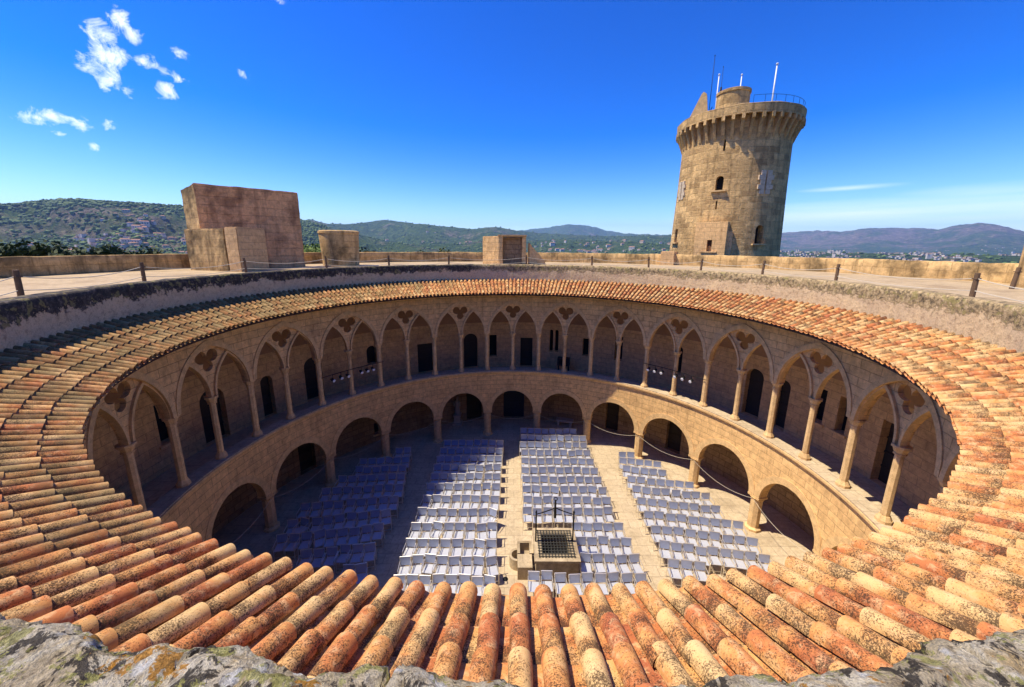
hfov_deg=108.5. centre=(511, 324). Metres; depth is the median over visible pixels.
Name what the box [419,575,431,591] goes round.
chair
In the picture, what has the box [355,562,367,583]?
chair
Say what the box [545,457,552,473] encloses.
chair
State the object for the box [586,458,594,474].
chair
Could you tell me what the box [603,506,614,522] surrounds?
chair
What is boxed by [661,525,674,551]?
chair
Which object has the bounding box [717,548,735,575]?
chair
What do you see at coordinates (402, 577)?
chair
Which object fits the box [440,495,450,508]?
chair
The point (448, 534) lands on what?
chair
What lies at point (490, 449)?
chair
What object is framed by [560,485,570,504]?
chair
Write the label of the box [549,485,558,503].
chair
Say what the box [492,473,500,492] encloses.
chair
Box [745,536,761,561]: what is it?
chair
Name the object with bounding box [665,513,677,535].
chair
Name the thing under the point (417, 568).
chair
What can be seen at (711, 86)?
pole
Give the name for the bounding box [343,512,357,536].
chair
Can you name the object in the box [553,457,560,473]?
chair
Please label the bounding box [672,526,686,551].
chair
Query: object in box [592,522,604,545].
chair
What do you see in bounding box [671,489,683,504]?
chair
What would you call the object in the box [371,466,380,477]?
chair
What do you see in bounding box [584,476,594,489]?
chair
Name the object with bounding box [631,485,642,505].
chair
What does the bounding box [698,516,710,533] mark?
chair
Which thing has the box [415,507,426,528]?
chair
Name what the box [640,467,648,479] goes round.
chair
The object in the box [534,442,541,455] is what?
chair
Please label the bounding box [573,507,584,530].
chair
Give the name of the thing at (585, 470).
chair
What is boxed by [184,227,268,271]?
wall
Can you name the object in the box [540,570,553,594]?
chair
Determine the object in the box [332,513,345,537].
chair
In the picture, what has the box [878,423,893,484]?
door
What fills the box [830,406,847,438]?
window
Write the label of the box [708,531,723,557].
chair
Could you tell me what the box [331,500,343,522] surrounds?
chair
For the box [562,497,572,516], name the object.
chair
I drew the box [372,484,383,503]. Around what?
chair
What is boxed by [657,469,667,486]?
chair
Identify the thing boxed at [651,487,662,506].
chair
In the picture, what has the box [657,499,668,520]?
chair
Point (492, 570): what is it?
chair
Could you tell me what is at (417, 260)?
rope span
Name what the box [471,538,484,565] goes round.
chair
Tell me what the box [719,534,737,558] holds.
chair
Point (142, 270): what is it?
rope post
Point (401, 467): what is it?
chair
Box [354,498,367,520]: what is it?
chair
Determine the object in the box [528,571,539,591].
chair
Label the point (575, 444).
chair
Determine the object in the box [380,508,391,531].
chair
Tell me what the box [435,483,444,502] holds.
chair
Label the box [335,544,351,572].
chair
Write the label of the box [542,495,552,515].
chair
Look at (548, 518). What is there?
chair
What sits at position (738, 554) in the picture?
chair
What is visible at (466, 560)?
chair
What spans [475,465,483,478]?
chair
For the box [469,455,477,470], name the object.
chair
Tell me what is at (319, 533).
chair
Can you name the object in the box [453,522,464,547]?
chair
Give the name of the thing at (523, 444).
chair
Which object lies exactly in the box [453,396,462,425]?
statue
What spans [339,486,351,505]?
chair
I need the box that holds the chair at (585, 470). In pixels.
[581,467,590,483]
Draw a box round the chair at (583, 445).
[580,442,588,452]
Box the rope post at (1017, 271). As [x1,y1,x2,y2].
[1009,267,1021,288]
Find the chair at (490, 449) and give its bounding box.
[487,447,494,461]
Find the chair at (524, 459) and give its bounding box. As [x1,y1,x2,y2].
[521,457,528,473]
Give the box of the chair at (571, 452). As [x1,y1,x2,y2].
[568,450,576,464]
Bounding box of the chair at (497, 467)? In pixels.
[493,463,500,480]
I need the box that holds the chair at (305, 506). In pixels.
[296,503,310,523]
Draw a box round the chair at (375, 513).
[369,509,380,524]
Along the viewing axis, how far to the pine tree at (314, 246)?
46.84 m
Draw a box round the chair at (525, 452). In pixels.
[521,449,528,463]
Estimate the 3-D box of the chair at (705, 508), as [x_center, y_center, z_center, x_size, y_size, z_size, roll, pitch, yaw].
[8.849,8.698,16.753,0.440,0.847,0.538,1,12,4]
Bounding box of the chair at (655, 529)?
[649,525,664,550]
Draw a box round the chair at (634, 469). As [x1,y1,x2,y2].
[630,466,639,483]
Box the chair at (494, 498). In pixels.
[489,495,499,518]
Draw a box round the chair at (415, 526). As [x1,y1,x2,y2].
[408,522,421,547]
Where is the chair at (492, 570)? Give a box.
[486,555,498,584]
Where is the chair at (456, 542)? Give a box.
[450,538,462,565]
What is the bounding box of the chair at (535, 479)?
[531,476,539,487]
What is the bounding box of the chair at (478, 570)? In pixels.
[471,555,484,575]
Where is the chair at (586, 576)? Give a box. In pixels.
[581,572,594,592]
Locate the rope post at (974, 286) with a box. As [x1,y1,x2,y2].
[969,273,981,296]
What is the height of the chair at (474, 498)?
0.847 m
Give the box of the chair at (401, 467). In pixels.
[396,465,406,477]
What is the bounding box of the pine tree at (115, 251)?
[29,239,128,254]
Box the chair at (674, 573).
[665,558,682,586]
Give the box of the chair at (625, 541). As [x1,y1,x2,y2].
[620,537,632,563]
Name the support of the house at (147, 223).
on the terrain
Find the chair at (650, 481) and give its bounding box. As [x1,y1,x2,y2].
[646,478,657,494]
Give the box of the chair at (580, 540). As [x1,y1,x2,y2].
[576,536,588,554]
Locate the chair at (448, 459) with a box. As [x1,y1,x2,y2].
[443,455,451,466]
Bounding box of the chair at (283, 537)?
[272,533,288,561]
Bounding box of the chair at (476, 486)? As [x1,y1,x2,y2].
[472,483,481,502]
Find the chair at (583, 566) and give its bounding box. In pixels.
[579,552,591,582]
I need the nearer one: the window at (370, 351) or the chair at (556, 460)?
the chair at (556, 460)
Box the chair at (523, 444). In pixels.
[519,442,526,458]
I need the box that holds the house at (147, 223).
[138,220,149,226]
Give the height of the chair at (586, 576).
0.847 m
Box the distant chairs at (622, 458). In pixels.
[357,428,661,475]
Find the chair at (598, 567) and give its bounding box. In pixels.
[591,553,606,572]
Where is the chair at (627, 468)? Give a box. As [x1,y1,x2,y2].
[621,465,631,483]
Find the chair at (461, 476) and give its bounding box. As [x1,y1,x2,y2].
[455,473,464,491]
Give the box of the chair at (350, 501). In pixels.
[343,498,355,520]
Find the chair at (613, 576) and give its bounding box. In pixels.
[607,571,621,590]
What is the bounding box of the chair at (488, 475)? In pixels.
[484,473,491,485]
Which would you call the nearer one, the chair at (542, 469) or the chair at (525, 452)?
the chair at (542, 469)
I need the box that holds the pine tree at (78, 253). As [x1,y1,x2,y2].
[50,246,102,255]
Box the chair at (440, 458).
[436,455,444,470]
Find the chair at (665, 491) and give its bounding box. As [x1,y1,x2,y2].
[660,488,672,507]
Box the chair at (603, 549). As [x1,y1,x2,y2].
[597,535,610,562]
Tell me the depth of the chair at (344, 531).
15.34 m
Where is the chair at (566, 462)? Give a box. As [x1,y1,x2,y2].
[562,458,569,473]
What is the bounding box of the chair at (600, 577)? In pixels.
[594,573,608,594]
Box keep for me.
[670,86,806,256]
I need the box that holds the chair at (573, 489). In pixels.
[569,486,578,504]
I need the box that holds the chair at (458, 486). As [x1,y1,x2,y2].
[453,483,462,501]
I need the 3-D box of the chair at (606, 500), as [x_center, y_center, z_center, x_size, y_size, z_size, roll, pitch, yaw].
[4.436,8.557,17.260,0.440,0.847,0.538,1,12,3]
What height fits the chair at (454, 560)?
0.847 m
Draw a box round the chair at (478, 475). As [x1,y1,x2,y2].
[474,472,482,490]
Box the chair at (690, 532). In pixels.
[684,528,698,554]
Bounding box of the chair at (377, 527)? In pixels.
[371,522,384,547]
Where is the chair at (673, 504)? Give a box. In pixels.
[668,501,680,521]
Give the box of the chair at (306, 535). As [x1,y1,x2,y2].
[297,531,313,557]
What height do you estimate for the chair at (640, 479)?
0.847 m
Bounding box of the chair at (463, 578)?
[456,573,470,593]
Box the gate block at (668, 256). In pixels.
[660,251,677,264]
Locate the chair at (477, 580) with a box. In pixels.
[471,576,483,595]
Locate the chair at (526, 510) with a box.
[522,506,532,530]
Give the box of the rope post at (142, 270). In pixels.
[138,262,146,280]
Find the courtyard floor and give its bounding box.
[212,418,814,597]
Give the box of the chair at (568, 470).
[564,466,573,483]
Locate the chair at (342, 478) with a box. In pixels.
[335,475,347,494]
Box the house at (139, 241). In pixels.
[130,239,141,244]
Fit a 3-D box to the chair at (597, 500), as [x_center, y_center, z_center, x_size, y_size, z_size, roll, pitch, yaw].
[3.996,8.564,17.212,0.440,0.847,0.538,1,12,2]
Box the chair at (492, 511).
[484,507,497,525]
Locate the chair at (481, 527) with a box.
[476,523,487,547]
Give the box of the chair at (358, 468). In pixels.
[352,466,363,482]
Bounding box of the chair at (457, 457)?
[452,455,460,470]
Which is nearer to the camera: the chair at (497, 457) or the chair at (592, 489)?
the chair at (592, 489)
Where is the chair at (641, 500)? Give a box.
[636,497,647,518]
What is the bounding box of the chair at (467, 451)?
[463,448,470,461]
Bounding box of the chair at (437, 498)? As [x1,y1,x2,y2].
[431,494,441,516]
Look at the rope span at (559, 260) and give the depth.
23.38 m
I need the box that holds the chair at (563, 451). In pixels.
[559,449,566,464]
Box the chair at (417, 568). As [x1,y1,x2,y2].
[410,554,423,574]
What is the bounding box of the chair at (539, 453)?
[536,450,543,457]
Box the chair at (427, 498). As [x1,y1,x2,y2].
[420,495,431,515]
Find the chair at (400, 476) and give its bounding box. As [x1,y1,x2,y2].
[395,473,405,492]
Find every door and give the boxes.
[199,392,224,442]
[260,376,272,415]
[298,443,312,470]
[304,357,318,398]
[417,343,432,371]
[464,334,476,366]
[466,393,481,417]
[504,391,523,415]
[520,338,532,364]
[606,402,618,429]
[667,421,681,451]
[745,369,763,416]
[775,380,790,427]
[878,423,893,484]
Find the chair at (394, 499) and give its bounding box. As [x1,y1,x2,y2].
[387,495,399,517]
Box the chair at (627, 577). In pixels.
[621,572,635,593]
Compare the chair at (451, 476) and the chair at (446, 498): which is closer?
the chair at (446, 498)
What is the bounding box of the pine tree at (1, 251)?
[0,239,32,256]
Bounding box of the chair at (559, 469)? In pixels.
[556,467,564,483]
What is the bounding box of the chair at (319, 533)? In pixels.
[313,528,326,557]
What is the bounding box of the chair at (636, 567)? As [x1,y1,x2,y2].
[628,553,643,579]
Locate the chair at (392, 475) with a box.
[386,472,396,491]
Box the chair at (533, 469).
[529,467,537,483]
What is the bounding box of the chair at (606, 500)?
[602,496,612,512]
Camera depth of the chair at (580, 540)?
15.00 m
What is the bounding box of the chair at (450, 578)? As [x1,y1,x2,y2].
[445,574,457,592]
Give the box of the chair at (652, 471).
[649,468,658,485]
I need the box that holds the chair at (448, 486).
[443,482,452,504]
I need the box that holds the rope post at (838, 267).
[834,264,840,280]
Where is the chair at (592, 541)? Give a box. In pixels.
[586,536,599,562]
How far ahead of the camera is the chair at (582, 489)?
18.17 m
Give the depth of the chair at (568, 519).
16.66 m
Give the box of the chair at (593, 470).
[590,467,599,483]
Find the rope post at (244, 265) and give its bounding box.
[242,258,246,271]
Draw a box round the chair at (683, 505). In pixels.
[678,501,690,522]
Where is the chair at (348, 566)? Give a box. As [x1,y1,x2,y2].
[341,564,354,573]
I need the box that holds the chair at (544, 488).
[541,485,550,499]
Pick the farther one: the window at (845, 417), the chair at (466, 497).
the chair at (466, 497)
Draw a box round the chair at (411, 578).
[403,574,418,590]
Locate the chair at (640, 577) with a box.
[634,573,647,585]
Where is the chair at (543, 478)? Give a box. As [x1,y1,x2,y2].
[540,475,548,493]
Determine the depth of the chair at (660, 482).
18.76 m
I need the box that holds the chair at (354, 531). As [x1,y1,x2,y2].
[347,526,361,550]
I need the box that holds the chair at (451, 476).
[446,473,456,489]
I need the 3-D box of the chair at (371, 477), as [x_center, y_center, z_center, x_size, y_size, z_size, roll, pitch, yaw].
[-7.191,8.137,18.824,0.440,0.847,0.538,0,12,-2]
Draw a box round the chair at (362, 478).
[355,475,366,493]
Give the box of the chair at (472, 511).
[468,508,477,523]
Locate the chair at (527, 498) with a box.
[523,495,532,514]
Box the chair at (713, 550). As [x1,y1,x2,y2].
[707,546,722,575]
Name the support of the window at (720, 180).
in the keep
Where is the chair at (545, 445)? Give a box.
[542,442,548,451]
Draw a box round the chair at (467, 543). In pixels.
[462,539,473,566]
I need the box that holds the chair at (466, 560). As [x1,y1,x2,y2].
[460,556,471,583]
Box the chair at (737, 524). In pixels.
[732,520,747,544]
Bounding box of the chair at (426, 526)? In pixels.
[420,522,431,547]
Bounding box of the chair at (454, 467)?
[450,464,458,480]
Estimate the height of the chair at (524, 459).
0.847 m
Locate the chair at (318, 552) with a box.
[309,548,325,567]
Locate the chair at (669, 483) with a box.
[665,479,675,496]
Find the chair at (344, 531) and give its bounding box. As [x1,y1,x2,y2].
[335,527,348,553]
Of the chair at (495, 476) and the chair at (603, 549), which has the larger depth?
the chair at (495, 476)
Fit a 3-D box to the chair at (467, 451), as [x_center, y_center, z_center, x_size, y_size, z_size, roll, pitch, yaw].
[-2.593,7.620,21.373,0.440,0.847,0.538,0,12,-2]
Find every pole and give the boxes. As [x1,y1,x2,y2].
[709,55,715,109]
[715,74,719,108]
[771,63,778,100]
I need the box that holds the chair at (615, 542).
[609,538,623,563]
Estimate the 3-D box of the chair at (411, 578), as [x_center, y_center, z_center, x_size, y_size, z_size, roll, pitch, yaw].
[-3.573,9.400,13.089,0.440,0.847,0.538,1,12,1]
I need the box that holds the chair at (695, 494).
[691,491,703,512]
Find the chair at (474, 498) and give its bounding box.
[469,494,479,516]
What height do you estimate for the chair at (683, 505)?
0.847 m
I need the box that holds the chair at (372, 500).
[366,496,377,519]
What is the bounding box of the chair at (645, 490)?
[641,486,651,506]
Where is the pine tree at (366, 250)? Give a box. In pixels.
[359,246,375,251]
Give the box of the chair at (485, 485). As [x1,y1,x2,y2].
[482,482,490,494]
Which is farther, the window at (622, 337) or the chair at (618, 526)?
the window at (622, 337)
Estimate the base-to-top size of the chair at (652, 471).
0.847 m
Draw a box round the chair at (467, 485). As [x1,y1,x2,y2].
[463,483,471,502]
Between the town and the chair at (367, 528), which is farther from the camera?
the town
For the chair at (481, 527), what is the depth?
15.66 m
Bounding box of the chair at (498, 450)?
[495,448,502,465]
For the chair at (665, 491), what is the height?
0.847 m
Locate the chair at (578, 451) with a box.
[575,449,583,464]
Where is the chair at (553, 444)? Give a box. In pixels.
[549,442,556,452]
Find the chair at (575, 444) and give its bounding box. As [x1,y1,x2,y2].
[572,442,580,456]
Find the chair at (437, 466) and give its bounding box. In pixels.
[433,463,441,472]
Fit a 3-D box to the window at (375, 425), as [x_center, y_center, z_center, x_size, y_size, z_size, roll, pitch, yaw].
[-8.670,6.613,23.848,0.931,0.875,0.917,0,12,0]
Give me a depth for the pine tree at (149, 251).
39.07 m
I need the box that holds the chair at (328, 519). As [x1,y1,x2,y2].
[319,515,333,538]
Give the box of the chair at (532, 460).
[529,458,536,474]
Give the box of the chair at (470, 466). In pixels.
[467,464,474,479]
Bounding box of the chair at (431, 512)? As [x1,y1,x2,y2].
[424,508,436,531]
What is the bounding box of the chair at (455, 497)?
[451,494,460,516]
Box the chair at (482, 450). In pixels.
[479,447,486,454]
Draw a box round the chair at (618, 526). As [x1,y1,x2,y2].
[613,522,625,546]
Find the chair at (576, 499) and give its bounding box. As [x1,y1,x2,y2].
[572,495,581,515]
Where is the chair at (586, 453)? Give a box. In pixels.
[583,450,591,460]
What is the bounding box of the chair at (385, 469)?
[378,465,388,482]
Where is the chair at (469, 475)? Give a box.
[465,473,473,490]
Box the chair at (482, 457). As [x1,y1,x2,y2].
[477,455,485,472]
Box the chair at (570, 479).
[566,476,575,493]
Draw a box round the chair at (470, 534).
[465,522,475,548]
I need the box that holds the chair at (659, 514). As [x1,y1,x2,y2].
[653,510,665,526]
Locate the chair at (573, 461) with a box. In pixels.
[569,458,577,473]
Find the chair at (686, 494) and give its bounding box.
[681,491,693,510]
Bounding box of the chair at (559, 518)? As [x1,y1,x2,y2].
[553,507,563,527]
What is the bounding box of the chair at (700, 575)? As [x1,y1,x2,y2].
[693,560,708,581]
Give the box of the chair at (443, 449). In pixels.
[439,447,447,457]
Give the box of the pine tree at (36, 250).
[0,237,112,256]
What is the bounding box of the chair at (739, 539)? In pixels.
[733,535,749,560]
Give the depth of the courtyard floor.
17.91 m
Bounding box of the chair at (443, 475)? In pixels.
[438,472,447,490]
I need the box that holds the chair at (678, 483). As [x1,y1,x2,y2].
[674,480,684,498]
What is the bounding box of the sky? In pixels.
[0,0,1023,234]
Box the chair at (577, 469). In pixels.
[573,466,582,483]
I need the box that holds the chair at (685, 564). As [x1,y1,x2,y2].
[679,559,695,586]
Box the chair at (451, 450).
[447,448,454,463]
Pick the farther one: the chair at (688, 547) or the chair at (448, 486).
the chair at (448, 486)
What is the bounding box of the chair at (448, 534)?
[442,522,453,547]
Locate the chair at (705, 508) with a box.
[700,505,714,526]
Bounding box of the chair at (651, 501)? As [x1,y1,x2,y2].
[647,498,658,518]
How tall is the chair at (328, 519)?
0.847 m
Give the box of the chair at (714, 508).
[710,505,724,525]
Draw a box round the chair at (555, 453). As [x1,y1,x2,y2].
[552,450,560,457]
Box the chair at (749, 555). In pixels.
[744,551,761,568]
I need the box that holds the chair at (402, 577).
[393,574,405,590]
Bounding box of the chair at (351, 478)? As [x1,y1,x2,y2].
[345,475,357,493]
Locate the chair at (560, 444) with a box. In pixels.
[557,441,565,449]
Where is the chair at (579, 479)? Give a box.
[575,476,585,493]
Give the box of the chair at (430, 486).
[425,483,434,502]
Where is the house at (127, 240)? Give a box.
[119,238,130,243]
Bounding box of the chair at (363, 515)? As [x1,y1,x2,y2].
[356,511,368,535]
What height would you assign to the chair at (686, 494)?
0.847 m
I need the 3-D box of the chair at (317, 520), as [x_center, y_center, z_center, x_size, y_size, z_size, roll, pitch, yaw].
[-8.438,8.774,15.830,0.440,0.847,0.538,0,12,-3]
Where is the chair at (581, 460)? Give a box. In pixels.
[577,458,585,474]
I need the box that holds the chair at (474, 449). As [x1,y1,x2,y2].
[471,447,478,457]
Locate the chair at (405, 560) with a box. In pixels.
[397,556,411,584]
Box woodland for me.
[0,198,1017,262]
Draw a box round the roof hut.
[482,235,526,263]
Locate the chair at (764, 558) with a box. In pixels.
[757,553,770,571]
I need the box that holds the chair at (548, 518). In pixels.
[542,507,552,527]
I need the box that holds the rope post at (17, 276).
[11,270,24,295]
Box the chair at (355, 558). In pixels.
[349,543,363,562]
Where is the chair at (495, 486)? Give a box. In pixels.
[491,483,499,503]
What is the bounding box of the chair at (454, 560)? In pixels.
[448,555,459,583]
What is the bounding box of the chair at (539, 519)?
[532,508,541,527]
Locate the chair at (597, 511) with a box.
[593,508,604,530]
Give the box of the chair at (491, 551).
[485,539,496,566]
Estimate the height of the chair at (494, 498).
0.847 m
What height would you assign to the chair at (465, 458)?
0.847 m
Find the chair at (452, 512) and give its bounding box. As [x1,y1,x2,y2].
[446,508,456,530]
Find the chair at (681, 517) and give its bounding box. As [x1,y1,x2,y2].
[676,513,688,537]
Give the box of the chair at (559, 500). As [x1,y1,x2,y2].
[552,496,562,510]
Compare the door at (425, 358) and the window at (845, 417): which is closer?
the window at (845, 417)
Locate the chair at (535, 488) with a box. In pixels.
[531,485,539,504]
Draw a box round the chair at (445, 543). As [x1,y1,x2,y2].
[438,538,450,564]
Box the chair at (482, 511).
[478,508,487,531]
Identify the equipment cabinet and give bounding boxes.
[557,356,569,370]
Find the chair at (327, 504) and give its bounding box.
[321,500,333,524]
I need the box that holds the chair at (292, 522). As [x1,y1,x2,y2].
[283,519,298,542]
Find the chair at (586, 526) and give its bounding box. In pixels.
[582,522,592,545]
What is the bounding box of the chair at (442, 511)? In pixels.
[436,508,446,530]
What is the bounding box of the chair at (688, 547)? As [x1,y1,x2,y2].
[682,543,697,570]
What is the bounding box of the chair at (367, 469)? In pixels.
[361,467,371,481]
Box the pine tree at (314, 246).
[303,243,320,251]
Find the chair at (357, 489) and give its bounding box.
[350,486,362,506]
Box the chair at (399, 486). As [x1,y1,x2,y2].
[393,483,403,504]
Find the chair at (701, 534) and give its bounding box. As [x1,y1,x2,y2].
[696,530,711,555]
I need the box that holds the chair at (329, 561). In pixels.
[322,546,339,575]
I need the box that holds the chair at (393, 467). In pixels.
[388,465,397,479]
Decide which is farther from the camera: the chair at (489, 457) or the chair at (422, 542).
the chair at (489, 457)
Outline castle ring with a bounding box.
[0,252,1023,686]
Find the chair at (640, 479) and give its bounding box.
[636,476,646,494]
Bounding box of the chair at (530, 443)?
[527,441,534,451]
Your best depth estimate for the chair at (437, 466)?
19.93 m
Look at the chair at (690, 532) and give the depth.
15.43 m
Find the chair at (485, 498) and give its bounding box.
[479,494,489,516]
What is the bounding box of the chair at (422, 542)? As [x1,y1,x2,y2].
[415,538,427,564]
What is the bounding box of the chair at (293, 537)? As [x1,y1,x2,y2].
[283,533,301,559]
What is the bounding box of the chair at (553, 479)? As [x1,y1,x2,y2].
[549,476,557,490]
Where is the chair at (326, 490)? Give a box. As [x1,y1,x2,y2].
[319,487,331,508]
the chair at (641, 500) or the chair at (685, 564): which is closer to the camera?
the chair at (685, 564)
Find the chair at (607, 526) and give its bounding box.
[602,523,614,546]
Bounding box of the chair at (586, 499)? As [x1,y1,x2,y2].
[582,496,592,507]
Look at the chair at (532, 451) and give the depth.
21.43 m
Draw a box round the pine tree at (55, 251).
[43,248,66,255]
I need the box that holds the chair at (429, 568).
[422,553,435,583]
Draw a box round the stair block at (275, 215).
[181,184,304,267]
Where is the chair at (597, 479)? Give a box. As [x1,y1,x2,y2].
[593,476,603,494]
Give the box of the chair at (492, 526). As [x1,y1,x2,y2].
[486,522,496,544]
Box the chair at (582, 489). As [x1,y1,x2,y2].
[578,486,588,503]
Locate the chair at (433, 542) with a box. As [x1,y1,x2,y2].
[426,538,439,564]
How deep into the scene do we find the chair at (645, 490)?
18.12 m
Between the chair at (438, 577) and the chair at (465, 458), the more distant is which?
the chair at (465, 458)
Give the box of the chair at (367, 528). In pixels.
[359,524,373,542]
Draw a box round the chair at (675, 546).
[670,542,684,568]
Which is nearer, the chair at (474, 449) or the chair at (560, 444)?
the chair at (474, 449)
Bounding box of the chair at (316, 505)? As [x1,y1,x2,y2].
[309,501,322,522]
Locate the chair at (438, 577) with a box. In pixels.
[431,573,444,591]
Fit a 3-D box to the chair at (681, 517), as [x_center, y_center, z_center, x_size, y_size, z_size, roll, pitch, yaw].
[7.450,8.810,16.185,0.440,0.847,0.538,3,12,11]
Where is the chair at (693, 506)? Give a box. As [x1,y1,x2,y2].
[687,502,702,524]
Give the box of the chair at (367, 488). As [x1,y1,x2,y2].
[361,485,372,504]
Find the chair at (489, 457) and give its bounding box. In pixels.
[486,455,493,471]
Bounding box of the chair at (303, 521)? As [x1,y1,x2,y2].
[292,517,309,540]
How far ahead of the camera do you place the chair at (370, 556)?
14.57 m
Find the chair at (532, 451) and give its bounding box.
[529,449,536,464]
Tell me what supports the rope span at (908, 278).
attached to the rope post at (974, 286)
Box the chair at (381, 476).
[375,474,385,492]
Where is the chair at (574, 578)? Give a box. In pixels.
[568,574,582,594]
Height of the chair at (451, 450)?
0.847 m
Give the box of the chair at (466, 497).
[460,494,470,516]
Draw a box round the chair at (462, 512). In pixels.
[457,508,467,530]
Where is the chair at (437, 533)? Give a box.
[429,521,442,537]
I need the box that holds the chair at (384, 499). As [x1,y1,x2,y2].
[377,495,388,517]
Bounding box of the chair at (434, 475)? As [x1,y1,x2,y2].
[430,473,438,490]
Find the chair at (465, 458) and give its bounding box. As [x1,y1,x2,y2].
[459,455,468,471]
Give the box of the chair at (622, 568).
[616,554,631,582]
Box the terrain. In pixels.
[0,200,1023,262]
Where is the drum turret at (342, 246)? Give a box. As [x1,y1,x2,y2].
[317,230,358,266]
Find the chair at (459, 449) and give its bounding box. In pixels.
[455,447,462,461]
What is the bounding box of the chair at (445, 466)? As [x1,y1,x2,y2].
[441,464,449,479]
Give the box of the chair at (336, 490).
[329,486,341,508]
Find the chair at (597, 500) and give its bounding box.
[592,497,603,511]
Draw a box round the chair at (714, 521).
[709,517,723,540]
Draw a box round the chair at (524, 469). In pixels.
[520,467,529,485]
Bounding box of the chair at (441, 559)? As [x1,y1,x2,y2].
[434,555,447,573]
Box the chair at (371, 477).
[365,474,376,492]
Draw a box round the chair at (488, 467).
[484,463,492,477]
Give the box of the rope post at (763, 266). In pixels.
[761,261,765,273]
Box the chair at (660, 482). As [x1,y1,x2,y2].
[656,478,666,495]
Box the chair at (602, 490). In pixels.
[598,487,609,505]
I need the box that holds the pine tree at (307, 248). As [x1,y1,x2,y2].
[303,244,320,251]
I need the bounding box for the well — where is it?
[532,497,580,581]
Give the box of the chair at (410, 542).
[402,538,416,562]
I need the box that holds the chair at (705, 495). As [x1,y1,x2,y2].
[699,492,714,512]
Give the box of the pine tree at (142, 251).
[127,245,165,254]
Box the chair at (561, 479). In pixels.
[558,476,566,493]
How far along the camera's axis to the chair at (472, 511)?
16.57 m
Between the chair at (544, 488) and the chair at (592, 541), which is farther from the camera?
the chair at (544, 488)
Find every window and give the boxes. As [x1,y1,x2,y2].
[153,405,181,449]
[366,346,376,366]
[373,423,379,436]
[489,335,497,357]
[548,330,552,352]
[553,330,558,352]
[580,338,588,357]
[612,337,622,362]
[670,347,682,376]
[710,177,725,191]
[751,227,766,244]
[806,389,827,427]
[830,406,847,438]
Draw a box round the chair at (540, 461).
[537,458,544,470]
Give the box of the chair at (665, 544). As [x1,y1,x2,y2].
[657,539,672,566]
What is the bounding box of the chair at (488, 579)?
[481,574,495,595]
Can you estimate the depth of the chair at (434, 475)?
19.12 m
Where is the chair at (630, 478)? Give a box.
[626,475,635,493]
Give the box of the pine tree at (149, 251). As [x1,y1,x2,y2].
[72,244,159,254]
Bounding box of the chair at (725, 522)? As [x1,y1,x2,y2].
[720,519,734,543]
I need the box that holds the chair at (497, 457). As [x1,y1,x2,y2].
[494,455,501,471]
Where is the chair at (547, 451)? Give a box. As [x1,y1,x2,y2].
[544,449,552,459]
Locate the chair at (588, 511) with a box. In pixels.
[583,508,594,531]
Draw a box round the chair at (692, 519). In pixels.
[687,515,700,538]
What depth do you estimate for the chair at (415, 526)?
15.70 m
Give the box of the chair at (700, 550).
[693,546,710,575]
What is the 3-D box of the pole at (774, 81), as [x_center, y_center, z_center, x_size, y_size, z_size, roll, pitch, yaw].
[19.384,-17.258,27.359,0.177,3.860,0.177,5,13,22]
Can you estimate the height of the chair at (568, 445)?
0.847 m
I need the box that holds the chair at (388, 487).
[382,484,393,503]
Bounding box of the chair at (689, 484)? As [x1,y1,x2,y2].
[684,481,695,498]
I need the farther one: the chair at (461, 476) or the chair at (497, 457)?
the chair at (497, 457)
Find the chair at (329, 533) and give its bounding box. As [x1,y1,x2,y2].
[323,528,336,553]
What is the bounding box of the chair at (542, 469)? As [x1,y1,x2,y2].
[538,466,546,478]
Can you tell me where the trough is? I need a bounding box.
[509,541,532,579]
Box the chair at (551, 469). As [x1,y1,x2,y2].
[547,466,555,483]
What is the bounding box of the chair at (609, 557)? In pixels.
[603,553,617,581]
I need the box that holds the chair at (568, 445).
[564,442,571,456]
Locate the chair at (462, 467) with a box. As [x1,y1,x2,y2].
[459,464,466,480]
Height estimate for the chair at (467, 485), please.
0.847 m
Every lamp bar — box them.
[322,362,380,381]
[644,363,704,382]
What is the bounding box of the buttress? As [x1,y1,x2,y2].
[528,243,545,264]
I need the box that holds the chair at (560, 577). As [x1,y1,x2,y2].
[554,572,566,597]
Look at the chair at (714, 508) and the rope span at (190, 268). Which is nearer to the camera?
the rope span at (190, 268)
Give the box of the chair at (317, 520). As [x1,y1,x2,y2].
[307,517,322,540]
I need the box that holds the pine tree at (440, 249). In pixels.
[418,248,450,251]
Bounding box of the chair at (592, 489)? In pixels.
[587,485,596,504]
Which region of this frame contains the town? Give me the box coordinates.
[57,228,1021,261]
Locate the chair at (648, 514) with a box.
[642,510,655,533]
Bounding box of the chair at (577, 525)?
[572,522,583,536]
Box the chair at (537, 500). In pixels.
[533,496,541,511]
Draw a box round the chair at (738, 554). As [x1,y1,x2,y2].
[731,549,747,575]
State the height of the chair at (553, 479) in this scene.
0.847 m
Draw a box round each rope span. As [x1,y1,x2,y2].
[0,277,17,295]
[23,267,140,290]
[146,261,244,276]
[246,259,323,268]
[329,258,387,265]
[390,258,443,264]
[456,258,525,263]
[527,257,590,264]
[593,258,647,265]
[650,259,700,267]
[702,261,761,270]
[765,264,834,276]
[838,268,971,290]
[976,279,1023,301]
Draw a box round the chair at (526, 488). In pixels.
[522,485,531,503]
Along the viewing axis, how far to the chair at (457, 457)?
20.74 m
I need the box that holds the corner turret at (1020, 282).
[1015,247,1023,287]
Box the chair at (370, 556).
[362,542,376,569]
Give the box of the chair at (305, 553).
[296,548,312,567]
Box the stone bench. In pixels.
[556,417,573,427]
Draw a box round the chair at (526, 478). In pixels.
[522,476,530,492]
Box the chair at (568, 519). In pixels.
[562,507,572,527]

